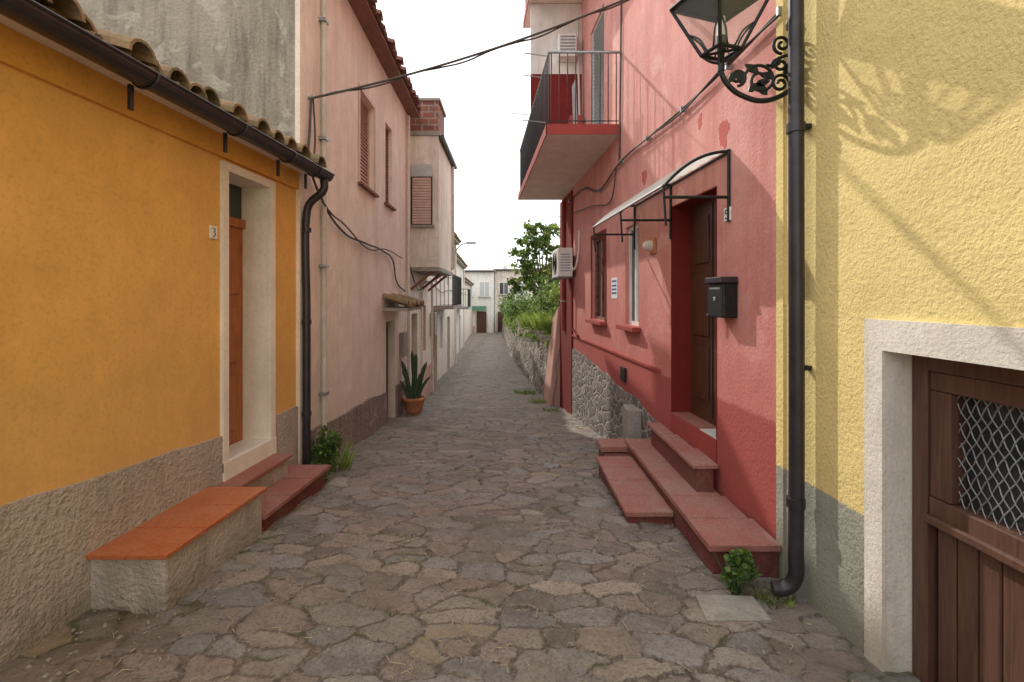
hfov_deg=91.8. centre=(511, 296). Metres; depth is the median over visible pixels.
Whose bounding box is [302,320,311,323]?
pipe collar
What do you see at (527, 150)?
balcony railing
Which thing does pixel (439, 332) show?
shutter slats
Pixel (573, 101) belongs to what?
folded rack
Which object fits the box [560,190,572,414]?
corner pilaster
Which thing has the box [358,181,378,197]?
sill
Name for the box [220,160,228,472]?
door surround
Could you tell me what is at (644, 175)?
scraped plaster flake
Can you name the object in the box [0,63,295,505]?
front wall
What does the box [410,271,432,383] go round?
front wall
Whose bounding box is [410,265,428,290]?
slack cable
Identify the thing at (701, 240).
door panel
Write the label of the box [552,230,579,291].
air conditioner
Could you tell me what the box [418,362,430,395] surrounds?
dado
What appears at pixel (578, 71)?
balcony ac hose
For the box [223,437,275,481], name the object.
threshold
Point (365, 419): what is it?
stone dado
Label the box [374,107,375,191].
window trim
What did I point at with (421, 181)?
jetty blind slat
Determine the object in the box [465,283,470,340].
front wall
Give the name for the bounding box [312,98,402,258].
facade cable
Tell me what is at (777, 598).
grass tuft
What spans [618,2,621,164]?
riser cable
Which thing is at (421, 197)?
jetty blind slat
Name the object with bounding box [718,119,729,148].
scraped plaster flake
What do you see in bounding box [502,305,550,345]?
trailing creeper
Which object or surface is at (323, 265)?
pipe clip
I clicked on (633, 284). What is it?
window glass
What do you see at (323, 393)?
pipe clip
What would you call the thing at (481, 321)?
door
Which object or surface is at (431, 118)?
brick parapet
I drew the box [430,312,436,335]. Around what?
meter box
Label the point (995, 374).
door frame top
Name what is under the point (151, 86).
gutter strap
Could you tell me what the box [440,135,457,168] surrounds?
gutter
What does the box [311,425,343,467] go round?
wall weed
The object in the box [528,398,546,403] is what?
grass tuft
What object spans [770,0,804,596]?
downpipe
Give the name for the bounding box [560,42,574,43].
balcony ac louver
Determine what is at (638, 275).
curtain
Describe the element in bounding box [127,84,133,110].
gutter clip
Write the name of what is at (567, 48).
balcony ac louver
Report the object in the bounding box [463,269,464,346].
downpipe
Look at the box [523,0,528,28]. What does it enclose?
balcony fascia front
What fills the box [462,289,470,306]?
balcony railing
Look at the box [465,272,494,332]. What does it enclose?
walls
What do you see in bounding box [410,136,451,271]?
jetty wall
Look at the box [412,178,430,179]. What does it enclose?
jetty blind slat
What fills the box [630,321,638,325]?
window frame
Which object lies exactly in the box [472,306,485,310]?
green awning
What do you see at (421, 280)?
jetty brace
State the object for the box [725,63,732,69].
cable clip
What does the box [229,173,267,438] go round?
front wall reveals
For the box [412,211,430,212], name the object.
jetty blind slat
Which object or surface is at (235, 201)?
door transom glass
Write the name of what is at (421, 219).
jetty blind slat
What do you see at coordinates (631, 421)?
cement stub
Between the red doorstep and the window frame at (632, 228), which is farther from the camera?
the window frame at (632, 228)
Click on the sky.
(478, 96)
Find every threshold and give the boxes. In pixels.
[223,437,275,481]
[671,412,715,429]
[700,429,715,438]
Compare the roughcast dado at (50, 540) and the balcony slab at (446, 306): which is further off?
the balcony slab at (446, 306)
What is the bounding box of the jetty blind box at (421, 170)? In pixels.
[411,164,431,176]
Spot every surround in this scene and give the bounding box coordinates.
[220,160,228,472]
[268,181,275,438]
[864,319,885,671]
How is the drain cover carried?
on the cobblestone street
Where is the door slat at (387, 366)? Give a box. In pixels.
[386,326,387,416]
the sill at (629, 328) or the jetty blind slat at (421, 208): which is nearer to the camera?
the sill at (629, 328)
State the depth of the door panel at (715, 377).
4.20 m
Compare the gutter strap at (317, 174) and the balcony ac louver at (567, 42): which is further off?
the balcony ac louver at (567, 42)
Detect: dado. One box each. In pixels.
[0,436,222,665]
[311,392,386,464]
[395,380,405,416]
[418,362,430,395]
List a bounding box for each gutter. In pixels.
[0,0,333,181]
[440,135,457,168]
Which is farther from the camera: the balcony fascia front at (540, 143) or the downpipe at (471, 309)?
the downpipe at (471, 309)
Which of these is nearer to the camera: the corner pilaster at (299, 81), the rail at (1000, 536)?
the rail at (1000, 536)
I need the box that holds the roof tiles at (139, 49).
[34,0,326,167]
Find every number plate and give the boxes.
[209,225,216,238]
[724,206,730,221]
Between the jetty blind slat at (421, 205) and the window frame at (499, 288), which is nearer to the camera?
the jetty blind slat at (421, 205)
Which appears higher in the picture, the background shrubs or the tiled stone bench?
the background shrubs
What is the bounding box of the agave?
[400,351,430,414]
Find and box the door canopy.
[382,306,421,310]
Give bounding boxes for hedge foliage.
[504,278,559,321]
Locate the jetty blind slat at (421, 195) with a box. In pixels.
[412,194,430,196]
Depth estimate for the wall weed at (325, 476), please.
4.45 m
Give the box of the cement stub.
[623,404,640,452]
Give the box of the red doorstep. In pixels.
[215,454,329,530]
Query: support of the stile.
on the rail at (1000, 536)
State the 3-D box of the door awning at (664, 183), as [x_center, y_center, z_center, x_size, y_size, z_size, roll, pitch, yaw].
[1.270,-0.803,4.715,0.499,0.567,2.233,0,0,-4]
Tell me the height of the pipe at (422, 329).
3.000 m
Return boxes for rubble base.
[572,349,657,438]
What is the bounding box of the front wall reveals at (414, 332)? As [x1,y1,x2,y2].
[412,305,425,355]
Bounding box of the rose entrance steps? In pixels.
[596,422,781,577]
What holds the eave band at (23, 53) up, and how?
attached to the front wall at (109, 305)
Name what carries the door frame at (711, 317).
attached to the front wall at (667, 71)
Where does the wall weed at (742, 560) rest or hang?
on the cobblestone street
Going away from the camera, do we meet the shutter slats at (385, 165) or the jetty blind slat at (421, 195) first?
the shutter slats at (385, 165)
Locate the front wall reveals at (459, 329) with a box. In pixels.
[459,275,460,349]
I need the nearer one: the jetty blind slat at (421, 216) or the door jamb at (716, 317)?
the door jamb at (716, 317)
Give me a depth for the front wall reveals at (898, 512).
2.18 m
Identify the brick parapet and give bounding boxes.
[410,101,443,134]
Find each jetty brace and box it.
[410,271,434,290]
[421,274,441,289]
[428,276,446,290]
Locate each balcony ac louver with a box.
[560,35,574,36]
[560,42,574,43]
[560,45,574,46]
[560,48,574,49]
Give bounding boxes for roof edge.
[465,270,495,272]
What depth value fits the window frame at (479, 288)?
46.45 m
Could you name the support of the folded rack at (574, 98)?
on the balcony railing at (527, 150)
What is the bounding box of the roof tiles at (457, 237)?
[454,232,460,242]
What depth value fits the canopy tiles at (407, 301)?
7.84 m
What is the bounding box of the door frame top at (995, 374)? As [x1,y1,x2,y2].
[927,357,1023,386]
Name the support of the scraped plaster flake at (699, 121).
attached to the front wall at (667, 71)
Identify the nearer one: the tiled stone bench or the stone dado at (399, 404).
the tiled stone bench
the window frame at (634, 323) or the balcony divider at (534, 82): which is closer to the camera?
the window frame at (634, 323)
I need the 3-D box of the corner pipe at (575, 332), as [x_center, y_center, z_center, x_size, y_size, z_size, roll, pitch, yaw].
[1.159,-0.590,9.159,0.044,2.621,0.527,0,0,-4]
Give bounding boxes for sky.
[376,0,560,269]
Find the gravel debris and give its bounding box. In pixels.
[26,429,768,681]
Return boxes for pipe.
[321,0,326,463]
[407,115,409,379]
[421,275,422,394]
[562,200,564,330]
[571,196,578,336]
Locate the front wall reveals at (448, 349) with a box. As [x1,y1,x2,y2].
[434,315,449,380]
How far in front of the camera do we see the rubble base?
7.44 m
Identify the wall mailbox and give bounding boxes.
[705,277,738,317]
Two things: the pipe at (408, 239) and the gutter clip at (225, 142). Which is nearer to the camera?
the gutter clip at (225, 142)
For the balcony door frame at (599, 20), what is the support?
attached to the front wall reveals at (626, 279)
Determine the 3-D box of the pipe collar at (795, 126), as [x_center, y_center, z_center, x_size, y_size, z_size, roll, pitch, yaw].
[1.556,-0.925,2.720,0.096,0.050,0.096,0,0,0]
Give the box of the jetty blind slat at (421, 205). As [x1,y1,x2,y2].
[412,205,430,206]
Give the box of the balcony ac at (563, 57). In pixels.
[557,33,576,61]
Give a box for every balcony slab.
[433,304,461,308]
[519,134,618,199]
[524,0,582,27]
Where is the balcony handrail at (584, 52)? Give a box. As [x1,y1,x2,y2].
[519,51,619,151]
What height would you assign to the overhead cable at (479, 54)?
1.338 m
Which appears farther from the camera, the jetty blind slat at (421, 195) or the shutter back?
the jetty blind slat at (421, 195)
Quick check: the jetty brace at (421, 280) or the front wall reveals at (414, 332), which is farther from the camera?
the front wall reveals at (414, 332)
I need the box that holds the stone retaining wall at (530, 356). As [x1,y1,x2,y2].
[502,315,559,398]
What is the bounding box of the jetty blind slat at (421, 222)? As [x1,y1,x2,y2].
[412,222,430,223]
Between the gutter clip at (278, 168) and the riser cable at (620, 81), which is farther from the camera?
the riser cable at (620, 81)
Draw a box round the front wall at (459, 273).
[457,263,462,353]
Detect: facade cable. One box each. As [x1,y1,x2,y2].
[307,98,405,291]
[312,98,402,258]
[568,15,778,200]
[569,13,775,200]
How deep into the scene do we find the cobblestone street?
2.72 m
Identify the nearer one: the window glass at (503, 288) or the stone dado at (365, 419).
the stone dado at (365, 419)
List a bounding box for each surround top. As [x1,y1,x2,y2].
[229,163,270,187]
[882,320,1023,369]
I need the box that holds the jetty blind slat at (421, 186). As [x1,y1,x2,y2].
[412,186,430,187]
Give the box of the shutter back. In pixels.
[360,108,365,181]
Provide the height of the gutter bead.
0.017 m
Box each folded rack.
[572,86,573,123]
[573,84,574,123]
[574,83,574,113]
[576,88,576,119]
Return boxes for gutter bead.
[25,0,334,175]
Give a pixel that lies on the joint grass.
(391, 611)
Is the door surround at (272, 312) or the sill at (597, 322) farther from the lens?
the sill at (597, 322)
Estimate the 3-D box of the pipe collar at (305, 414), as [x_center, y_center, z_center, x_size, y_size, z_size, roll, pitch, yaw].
[-1.903,1.080,4.600,0.086,0.040,0.084,0,0,0]
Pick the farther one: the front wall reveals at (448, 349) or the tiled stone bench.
the front wall reveals at (448, 349)
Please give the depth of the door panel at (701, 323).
4.46 m
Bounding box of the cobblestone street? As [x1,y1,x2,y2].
[0,331,920,681]
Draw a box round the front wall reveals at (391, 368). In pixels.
[360,90,394,416]
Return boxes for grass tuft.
[311,438,358,473]
[513,309,551,326]
[514,388,534,394]
[525,309,556,327]
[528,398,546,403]
[752,583,795,609]
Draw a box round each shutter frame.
[360,96,368,109]
[366,110,368,186]
[386,132,387,201]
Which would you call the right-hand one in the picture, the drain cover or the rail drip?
the rail drip
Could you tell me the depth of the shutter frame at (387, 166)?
8.34 m
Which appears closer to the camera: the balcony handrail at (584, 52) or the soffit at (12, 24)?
the soffit at (12, 24)
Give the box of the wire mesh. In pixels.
[957,395,1023,534]
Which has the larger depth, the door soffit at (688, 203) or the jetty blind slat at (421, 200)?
the jetty blind slat at (421, 200)
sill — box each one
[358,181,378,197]
[384,202,395,210]
[410,225,434,226]
[585,319,606,325]
[616,324,640,331]
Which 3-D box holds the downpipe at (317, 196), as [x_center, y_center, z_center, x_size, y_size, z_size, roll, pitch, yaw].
[-1.826,0.330,4.600,0.249,2.840,0.070,0,0,0]
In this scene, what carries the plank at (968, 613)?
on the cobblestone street
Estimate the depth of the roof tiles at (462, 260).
24.74 m
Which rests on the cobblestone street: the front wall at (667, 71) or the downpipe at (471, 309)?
the front wall at (667, 71)
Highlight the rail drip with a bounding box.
[923,513,1023,573]
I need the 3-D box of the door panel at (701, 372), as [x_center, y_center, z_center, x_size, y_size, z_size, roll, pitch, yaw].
[1.709,0.685,4.485,0.015,0.470,0.291,0,0,-4]
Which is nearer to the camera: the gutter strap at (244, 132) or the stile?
the stile
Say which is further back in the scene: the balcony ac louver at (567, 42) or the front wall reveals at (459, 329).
the front wall reveals at (459, 329)
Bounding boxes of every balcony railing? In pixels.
[436,274,461,305]
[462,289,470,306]
[520,53,618,187]
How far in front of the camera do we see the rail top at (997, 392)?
1.88 m
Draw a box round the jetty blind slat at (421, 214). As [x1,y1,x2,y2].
[412,213,430,215]
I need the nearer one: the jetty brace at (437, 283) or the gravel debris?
the gravel debris
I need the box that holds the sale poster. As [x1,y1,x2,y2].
[611,277,616,297]
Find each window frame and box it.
[479,281,489,296]
[499,282,508,294]
[595,240,596,318]
[601,239,603,316]
[629,228,631,323]
[630,224,638,230]
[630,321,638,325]
[635,229,637,321]
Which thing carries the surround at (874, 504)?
attached to the front wall at (914, 167)
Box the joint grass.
[93,422,823,681]
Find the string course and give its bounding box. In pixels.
[572,334,660,371]
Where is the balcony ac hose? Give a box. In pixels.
[577,20,580,114]
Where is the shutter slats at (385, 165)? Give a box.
[385,130,386,200]
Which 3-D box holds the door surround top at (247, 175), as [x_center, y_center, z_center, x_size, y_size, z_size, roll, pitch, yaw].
[-2.018,-0.930,3.820,0.027,0.060,0.543,0,0,4]
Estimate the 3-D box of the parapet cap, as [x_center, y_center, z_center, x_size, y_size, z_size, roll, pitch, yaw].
[-1.917,-3.975,10.450,0.945,0.050,0.960,0,0,0]
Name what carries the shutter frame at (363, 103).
attached to the front wall reveals at (391, 368)
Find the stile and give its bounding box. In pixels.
[930,390,965,503]
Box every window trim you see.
[358,82,359,180]
[360,84,374,108]
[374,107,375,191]
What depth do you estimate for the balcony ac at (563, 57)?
8.55 m
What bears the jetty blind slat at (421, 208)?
attached to the jetty wall at (430, 246)
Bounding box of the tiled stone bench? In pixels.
[86,487,266,613]
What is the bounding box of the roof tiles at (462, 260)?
[457,253,467,266]
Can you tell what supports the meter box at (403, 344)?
attached to the front wall at (361, 280)
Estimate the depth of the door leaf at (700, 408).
4.45 m
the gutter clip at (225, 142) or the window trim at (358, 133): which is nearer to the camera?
the gutter clip at (225, 142)
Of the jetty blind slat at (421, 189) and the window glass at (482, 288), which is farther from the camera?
the window glass at (482, 288)
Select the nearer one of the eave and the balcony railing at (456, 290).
the balcony railing at (456, 290)
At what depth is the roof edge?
46.25 m
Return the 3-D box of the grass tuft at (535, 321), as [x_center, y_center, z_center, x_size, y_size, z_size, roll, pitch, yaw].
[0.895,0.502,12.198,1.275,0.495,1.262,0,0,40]
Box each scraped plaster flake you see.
[641,170,646,184]
[698,112,701,130]
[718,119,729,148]
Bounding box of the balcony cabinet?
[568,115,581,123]
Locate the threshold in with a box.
[229,439,267,458]
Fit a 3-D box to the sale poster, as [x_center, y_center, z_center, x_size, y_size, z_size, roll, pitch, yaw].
[1.378,-0.120,6.685,0.008,0.280,0.271,0,0,-4]
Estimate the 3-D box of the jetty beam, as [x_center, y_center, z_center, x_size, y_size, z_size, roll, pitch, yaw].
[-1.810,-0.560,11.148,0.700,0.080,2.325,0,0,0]
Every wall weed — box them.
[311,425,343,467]
[323,463,332,482]
[714,547,761,594]
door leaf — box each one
[229,226,242,445]
[691,199,715,425]
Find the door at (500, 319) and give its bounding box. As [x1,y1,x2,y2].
[498,312,503,331]
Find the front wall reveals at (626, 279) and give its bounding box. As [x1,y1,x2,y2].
[591,4,708,326]
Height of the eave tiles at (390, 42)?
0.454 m
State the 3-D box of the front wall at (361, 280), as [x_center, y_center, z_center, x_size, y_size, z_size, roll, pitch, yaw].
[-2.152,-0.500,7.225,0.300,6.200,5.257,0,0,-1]
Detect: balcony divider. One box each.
[530,4,581,74]
[530,74,581,150]
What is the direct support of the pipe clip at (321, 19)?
attached to the front wall at (361, 280)
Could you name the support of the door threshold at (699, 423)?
attached to the front wall at (667, 71)
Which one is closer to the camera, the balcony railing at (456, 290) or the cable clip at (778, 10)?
the cable clip at (778, 10)
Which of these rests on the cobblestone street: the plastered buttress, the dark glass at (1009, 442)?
the plastered buttress
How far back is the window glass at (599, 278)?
7.82 m
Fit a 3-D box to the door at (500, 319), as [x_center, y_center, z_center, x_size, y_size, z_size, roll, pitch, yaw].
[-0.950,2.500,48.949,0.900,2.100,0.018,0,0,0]
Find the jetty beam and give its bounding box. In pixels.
[410,267,452,275]
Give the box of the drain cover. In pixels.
[695,594,771,622]
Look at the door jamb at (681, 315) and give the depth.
4.72 m
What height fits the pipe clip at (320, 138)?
0.030 m
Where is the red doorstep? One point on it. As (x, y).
(289, 489)
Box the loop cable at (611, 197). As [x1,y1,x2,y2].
[573,168,616,212]
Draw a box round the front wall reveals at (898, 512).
[886,351,911,672]
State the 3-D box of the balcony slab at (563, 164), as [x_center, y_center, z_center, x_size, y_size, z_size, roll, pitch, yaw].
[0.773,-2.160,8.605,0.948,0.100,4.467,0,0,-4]
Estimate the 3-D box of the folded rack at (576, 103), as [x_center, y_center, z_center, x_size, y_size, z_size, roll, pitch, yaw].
[0.871,-2.595,6.700,0.031,0.710,0.012,0,0,0]
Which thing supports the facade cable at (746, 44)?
attached to the front wall at (667, 71)
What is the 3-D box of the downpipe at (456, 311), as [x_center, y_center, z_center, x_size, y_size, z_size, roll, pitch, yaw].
[-2.305,0.369,20.300,0.080,5.037,0.076,0,0,0]
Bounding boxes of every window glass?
[480,282,488,295]
[500,283,507,293]
[597,241,600,316]
[632,229,638,321]
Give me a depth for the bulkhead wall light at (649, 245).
5.16 m
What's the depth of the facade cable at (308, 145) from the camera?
5.37 m
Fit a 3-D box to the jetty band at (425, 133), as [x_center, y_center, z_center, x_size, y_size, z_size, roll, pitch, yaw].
[-1.903,-3.290,11.150,0.915,0.080,2.360,0,0,0]
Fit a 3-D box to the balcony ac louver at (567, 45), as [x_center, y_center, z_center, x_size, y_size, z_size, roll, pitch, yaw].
[0.960,-4.322,8.544,0.260,0.025,0.009,0,0,0]
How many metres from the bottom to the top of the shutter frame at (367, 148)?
1.230 m
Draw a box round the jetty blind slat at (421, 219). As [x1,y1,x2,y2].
[412,219,430,220]
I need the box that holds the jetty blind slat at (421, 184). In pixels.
[412,183,430,185]
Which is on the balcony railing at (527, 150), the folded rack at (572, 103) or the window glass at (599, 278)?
the folded rack at (572, 103)
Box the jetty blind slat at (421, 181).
[412,180,430,182]
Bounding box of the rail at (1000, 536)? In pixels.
[929,497,1023,560]
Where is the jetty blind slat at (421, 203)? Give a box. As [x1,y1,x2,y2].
[412,202,430,204]
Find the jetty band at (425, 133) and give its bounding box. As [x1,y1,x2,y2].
[410,131,451,163]
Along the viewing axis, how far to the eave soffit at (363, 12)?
7.16 m
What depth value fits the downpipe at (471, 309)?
44.76 m
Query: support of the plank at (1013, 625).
on the cobblestone street
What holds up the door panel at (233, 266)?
attached to the door leaf at (235, 300)
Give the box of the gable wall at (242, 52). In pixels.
[77,0,294,138]
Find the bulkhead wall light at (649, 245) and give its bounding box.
[642,237,655,254]
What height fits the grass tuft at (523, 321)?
0.512 m
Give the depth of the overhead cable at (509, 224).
13.21 m
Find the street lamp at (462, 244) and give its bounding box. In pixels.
[454,242,475,261]
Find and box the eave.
[457,257,466,268]
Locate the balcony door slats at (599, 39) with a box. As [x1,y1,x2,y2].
[593,15,603,123]
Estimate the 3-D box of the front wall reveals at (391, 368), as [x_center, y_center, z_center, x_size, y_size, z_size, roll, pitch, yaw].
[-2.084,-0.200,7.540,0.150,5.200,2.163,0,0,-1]
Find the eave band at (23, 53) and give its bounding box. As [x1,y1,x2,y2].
[0,23,298,189]
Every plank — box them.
[938,529,957,681]
[958,539,979,681]
[980,551,1003,681]
[1004,564,1023,681]
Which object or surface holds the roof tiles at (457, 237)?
on the eave
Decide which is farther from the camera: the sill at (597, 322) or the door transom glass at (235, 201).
the sill at (597, 322)
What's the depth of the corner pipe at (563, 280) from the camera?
10.27 m
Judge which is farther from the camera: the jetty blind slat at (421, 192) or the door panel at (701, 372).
the jetty blind slat at (421, 192)
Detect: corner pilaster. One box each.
[295,0,302,464]
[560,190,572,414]
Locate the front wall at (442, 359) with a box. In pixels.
[433,245,454,379]
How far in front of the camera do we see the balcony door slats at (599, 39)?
7.76 m
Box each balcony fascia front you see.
[518,124,546,199]
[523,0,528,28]
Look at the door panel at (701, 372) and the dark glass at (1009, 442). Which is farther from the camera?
the door panel at (701, 372)
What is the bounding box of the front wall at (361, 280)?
[303,0,407,428]
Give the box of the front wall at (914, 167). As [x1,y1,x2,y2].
[785,0,1023,651]
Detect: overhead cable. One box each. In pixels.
[307,0,629,99]
[461,216,560,226]
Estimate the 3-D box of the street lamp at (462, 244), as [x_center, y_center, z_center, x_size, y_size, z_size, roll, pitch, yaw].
[-1.915,-1.810,20.000,0.930,0.820,0.160,0,0,0]
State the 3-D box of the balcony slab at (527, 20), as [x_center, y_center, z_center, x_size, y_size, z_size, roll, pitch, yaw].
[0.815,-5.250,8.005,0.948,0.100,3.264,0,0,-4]
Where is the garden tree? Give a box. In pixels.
[506,219,559,313]
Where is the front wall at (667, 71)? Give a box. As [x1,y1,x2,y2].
[561,0,775,539]
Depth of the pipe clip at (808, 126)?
2.70 m
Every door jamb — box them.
[671,208,690,411]
[716,186,716,438]
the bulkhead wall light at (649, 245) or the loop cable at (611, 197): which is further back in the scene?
the loop cable at (611, 197)
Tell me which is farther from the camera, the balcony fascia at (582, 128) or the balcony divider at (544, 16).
the balcony divider at (544, 16)
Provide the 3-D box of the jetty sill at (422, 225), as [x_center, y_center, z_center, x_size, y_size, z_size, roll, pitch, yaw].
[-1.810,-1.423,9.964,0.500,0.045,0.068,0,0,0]
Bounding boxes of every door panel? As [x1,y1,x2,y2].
[229,239,238,293]
[229,307,238,362]
[229,374,238,431]
[694,215,708,264]
[694,274,708,336]
[694,345,708,401]
[715,212,715,261]
[715,350,715,404]
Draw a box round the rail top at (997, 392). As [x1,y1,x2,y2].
[930,371,1023,408]
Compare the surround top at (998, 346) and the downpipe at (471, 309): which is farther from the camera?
the downpipe at (471, 309)
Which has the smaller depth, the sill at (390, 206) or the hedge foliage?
the sill at (390, 206)
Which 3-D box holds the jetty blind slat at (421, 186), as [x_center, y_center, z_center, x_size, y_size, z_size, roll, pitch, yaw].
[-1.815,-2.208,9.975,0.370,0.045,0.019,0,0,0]
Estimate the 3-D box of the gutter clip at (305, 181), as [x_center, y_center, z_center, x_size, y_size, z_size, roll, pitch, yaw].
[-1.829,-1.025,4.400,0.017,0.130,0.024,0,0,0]
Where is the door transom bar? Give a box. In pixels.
[229,216,245,228]
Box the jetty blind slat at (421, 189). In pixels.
[412,189,430,190]
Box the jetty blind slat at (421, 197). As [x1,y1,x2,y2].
[412,197,430,198]
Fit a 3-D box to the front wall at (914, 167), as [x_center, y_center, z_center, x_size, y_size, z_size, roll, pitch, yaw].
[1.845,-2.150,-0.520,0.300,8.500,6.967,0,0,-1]
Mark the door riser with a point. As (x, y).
(695, 437)
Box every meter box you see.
[400,332,406,357]
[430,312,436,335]
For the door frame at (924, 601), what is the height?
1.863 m
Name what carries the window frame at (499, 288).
attached to the walls at (501, 276)
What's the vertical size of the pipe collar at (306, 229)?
0.040 m
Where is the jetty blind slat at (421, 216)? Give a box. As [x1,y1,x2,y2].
[412,216,430,217]
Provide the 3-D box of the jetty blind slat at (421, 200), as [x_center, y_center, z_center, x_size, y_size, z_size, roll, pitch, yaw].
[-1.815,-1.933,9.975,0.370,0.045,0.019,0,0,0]
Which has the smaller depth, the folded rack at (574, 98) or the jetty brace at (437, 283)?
the folded rack at (574, 98)
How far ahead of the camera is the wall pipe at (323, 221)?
5.05 m
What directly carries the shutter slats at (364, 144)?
attached to the front wall reveals at (391, 368)
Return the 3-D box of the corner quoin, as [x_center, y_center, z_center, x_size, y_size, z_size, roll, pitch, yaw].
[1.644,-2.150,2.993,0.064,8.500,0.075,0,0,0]
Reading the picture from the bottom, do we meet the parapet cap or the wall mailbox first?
the wall mailbox
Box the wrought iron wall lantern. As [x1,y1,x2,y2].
[669,0,787,103]
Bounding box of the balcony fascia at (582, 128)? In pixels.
[546,124,618,133]
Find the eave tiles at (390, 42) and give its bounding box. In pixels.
[367,0,420,114]
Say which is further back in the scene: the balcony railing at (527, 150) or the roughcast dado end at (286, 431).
the balcony railing at (527, 150)
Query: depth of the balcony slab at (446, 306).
14.00 m
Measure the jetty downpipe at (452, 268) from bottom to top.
5.801 m
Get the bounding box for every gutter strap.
[132,74,160,89]
[226,125,247,136]
[279,153,296,162]
[307,168,322,176]
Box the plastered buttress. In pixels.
[543,306,559,405]
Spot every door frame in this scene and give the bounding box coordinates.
[476,310,486,332]
[592,33,594,123]
[593,11,603,33]
[912,355,937,681]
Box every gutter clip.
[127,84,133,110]
[223,132,227,152]
[276,160,279,176]
[304,174,306,188]
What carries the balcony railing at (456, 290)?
attached to the front wall at (442, 359)
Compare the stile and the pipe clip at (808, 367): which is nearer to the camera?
the stile
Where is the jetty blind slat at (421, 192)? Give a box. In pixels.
[412,191,430,193]
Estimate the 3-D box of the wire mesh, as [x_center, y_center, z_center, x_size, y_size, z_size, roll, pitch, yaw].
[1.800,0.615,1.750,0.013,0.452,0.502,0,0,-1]
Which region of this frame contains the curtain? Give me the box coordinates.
[638,230,638,320]
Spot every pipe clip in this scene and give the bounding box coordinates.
[318,17,328,25]
[318,136,328,141]
[318,264,328,267]
[318,391,328,395]
[805,365,811,370]
[806,123,811,129]
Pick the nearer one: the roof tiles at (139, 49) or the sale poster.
the roof tiles at (139, 49)
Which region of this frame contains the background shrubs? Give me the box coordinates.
[498,268,559,328]
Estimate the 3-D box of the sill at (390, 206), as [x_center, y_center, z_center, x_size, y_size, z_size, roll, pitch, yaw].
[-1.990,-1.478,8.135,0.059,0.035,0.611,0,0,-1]
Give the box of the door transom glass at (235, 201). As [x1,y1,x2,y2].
[229,183,241,218]
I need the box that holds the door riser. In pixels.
[670,413,715,462]
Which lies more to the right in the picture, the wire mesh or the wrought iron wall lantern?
the wire mesh
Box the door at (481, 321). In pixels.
[477,311,485,332]
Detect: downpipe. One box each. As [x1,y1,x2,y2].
[301,179,328,464]
[431,166,454,392]
[455,244,456,363]
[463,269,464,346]
[471,286,471,333]
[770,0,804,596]
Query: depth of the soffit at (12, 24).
2.58 m
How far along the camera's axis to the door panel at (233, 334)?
3.94 m
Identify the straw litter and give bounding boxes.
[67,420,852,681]
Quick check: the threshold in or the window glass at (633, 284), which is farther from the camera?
the window glass at (633, 284)
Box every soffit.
[0,14,306,173]
[348,0,419,117]
[672,186,715,207]
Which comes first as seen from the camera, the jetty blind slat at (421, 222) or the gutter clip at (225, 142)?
the gutter clip at (225, 142)
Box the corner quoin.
[776,0,784,579]
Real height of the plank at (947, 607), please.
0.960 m
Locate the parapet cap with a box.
[419,98,445,117]
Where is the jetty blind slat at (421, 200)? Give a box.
[412,200,430,201]
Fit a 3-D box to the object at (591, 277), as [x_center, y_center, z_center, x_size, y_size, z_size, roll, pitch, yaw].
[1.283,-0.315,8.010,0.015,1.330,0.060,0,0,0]
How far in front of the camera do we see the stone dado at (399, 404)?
8.85 m
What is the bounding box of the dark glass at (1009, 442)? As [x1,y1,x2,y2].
[966,397,1023,530]
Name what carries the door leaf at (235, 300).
attached to the front wall reveals at (255, 306)
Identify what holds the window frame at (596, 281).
attached to the front wall at (667, 71)
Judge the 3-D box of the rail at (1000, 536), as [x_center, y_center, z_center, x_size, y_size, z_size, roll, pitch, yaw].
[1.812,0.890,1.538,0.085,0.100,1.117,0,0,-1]
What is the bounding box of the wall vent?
[620,366,625,381]
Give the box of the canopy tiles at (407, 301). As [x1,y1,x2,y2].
[382,293,423,307]
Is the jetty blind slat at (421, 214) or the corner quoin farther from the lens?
the jetty blind slat at (421, 214)
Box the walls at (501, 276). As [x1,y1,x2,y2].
[495,271,559,331]
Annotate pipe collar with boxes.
[302,227,311,232]
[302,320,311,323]
[302,411,311,416]
[786,121,805,134]
[786,495,805,510]
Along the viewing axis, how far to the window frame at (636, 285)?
5.92 m
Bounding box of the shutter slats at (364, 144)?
[360,102,367,185]
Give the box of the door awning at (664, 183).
[593,149,729,252]
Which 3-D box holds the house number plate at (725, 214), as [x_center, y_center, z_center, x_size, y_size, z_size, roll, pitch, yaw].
[1.585,-0.610,3.655,0.019,0.100,0.091,0,0,-4]
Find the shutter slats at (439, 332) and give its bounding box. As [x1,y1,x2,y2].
[439,316,440,347]
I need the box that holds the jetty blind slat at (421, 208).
[412,208,430,209]
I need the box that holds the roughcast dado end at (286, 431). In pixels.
[276,406,297,464]
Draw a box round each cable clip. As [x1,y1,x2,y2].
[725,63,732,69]
[776,6,781,15]
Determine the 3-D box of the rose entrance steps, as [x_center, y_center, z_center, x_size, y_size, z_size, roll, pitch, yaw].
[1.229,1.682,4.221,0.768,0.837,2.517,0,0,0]

